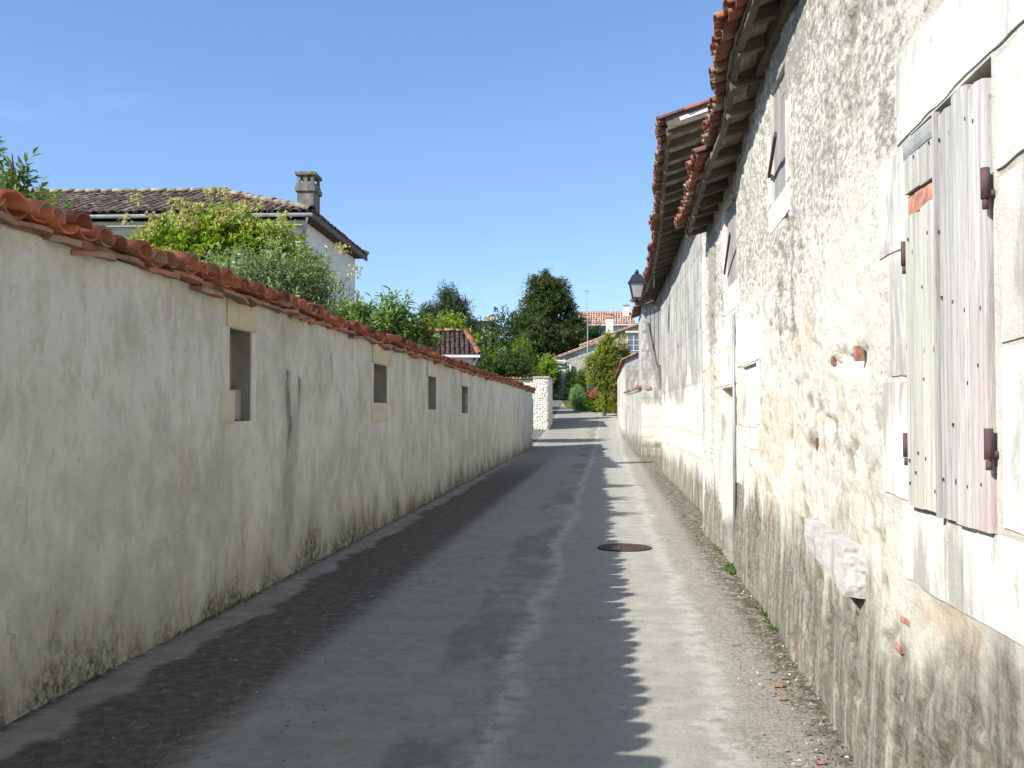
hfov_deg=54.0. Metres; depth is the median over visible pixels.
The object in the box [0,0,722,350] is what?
sky
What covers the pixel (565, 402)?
ground
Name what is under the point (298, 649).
grit
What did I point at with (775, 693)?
leaf litter
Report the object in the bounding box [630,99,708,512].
ashlar barn
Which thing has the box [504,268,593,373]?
yew tree
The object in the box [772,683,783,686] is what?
tile shard
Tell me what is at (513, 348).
hedge shrub
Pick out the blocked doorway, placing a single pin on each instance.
(727, 418)
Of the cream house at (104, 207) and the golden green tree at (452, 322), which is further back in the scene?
the golden green tree at (452, 322)
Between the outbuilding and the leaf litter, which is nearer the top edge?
the outbuilding
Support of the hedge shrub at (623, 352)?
on the ground at (565, 402)
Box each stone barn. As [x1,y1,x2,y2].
[552,334,616,398]
[674,0,1023,767]
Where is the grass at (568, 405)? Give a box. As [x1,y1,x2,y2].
[566,404,616,413]
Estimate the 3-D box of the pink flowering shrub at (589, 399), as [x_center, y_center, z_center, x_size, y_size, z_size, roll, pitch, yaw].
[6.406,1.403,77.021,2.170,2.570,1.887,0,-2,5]
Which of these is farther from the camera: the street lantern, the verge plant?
the verge plant
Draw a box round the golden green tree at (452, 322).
[415,297,484,364]
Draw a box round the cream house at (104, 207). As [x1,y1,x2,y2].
[24,171,368,310]
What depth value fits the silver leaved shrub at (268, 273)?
13.36 m
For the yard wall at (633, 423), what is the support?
on the ground at (565, 402)
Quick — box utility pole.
[587,319,587,390]
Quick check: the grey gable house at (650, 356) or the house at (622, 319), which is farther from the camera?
the house at (622, 319)
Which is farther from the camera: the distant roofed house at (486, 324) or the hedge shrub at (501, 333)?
the distant roofed house at (486, 324)
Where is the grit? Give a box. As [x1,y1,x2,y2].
[43,494,513,767]
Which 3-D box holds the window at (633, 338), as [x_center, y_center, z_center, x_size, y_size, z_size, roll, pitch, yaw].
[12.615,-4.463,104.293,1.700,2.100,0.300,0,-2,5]
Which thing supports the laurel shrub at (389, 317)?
on the ground at (565, 402)
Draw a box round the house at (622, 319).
[579,304,634,335]
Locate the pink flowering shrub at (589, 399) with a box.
[582,388,602,411]
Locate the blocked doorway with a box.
[721,386,733,562]
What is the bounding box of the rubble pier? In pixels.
[532,376,553,429]
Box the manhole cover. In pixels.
[598,543,651,551]
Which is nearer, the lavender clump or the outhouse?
the outhouse
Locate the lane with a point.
(538, 628)
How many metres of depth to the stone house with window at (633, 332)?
104.47 m
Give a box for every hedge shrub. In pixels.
[468,300,519,367]
[475,346,533,379]
[476,329,503,370]
[480,337,532,367]
[494,331,540,379]
[532,351,559,386]
[539,364,561,399]
[561,366,589,399]
[585,323,604,340]
[615,328,631,392]
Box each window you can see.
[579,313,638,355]
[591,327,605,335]
[625,331,638,350]
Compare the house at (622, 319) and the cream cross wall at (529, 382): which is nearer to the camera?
the cream cross wall at (529, 382)
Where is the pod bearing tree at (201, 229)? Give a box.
[118,186,362,313]
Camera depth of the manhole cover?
11.76 m
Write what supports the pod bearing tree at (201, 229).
on the ground at (565, 402)
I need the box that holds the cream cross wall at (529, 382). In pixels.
[506,377,532,398]
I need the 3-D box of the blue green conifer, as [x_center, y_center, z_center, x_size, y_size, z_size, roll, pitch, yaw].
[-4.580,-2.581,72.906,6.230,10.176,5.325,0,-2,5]
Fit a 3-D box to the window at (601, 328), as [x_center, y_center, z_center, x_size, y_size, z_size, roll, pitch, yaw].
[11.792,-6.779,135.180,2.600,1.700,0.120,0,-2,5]
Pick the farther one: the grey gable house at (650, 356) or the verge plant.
the verge plant
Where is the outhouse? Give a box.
[423,328,482,364]
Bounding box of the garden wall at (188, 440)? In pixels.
[0,188,535,727]
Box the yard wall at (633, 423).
[623,385,641,454]
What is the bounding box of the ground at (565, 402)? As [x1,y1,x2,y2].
[555,394,616,413]
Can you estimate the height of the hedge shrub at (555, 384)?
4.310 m
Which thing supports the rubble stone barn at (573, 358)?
on the ground at (565, 402)
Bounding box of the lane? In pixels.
[0,398,856,767]
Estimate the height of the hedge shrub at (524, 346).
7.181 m
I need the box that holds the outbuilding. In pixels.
[614,351,638,442]
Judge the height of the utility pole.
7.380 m
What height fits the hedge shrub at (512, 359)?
5.730 m
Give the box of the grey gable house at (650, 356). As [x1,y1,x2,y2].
[631,300,661,456]
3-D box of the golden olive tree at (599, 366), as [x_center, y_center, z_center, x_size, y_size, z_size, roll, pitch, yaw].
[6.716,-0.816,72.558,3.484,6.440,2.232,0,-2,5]
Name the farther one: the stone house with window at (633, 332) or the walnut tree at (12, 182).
the stone house with window at (633, 332)
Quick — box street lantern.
[628,269,655,304]
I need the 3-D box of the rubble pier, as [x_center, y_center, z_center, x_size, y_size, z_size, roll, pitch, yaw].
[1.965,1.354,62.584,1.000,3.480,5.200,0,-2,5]
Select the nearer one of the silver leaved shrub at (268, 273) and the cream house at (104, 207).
the silver leaved shrub at (268, 273)
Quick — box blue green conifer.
[418,279,490,359]
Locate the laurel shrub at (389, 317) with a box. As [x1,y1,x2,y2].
[331,285,453,351]
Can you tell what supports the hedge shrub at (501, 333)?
on the ground at (565, 402)
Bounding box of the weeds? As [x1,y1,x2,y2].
[178,450,778,633]
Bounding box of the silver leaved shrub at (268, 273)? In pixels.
[199,229,350,318]
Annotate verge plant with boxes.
[602,396,616,413]
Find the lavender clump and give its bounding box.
[569,384,588,410]
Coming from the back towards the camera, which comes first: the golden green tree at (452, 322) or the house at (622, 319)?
the house at (622, 319)
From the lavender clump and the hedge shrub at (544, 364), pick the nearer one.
the lavender clump
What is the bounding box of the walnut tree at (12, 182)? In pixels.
[0,136,71,208]
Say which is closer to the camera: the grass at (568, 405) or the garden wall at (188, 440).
the garden wall at (188, 440)
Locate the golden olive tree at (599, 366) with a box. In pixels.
[582,328,622,415]
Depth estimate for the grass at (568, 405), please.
79.08 m
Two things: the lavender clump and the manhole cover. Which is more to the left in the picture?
the lavender clump
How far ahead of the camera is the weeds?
8.40 m
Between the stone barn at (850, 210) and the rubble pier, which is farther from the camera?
the rubble pier
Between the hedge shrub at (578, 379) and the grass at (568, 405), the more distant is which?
the hedge shrub at (578, 379)
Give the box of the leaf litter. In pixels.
[666,518,859,767]
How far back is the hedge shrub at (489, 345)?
78.46 m

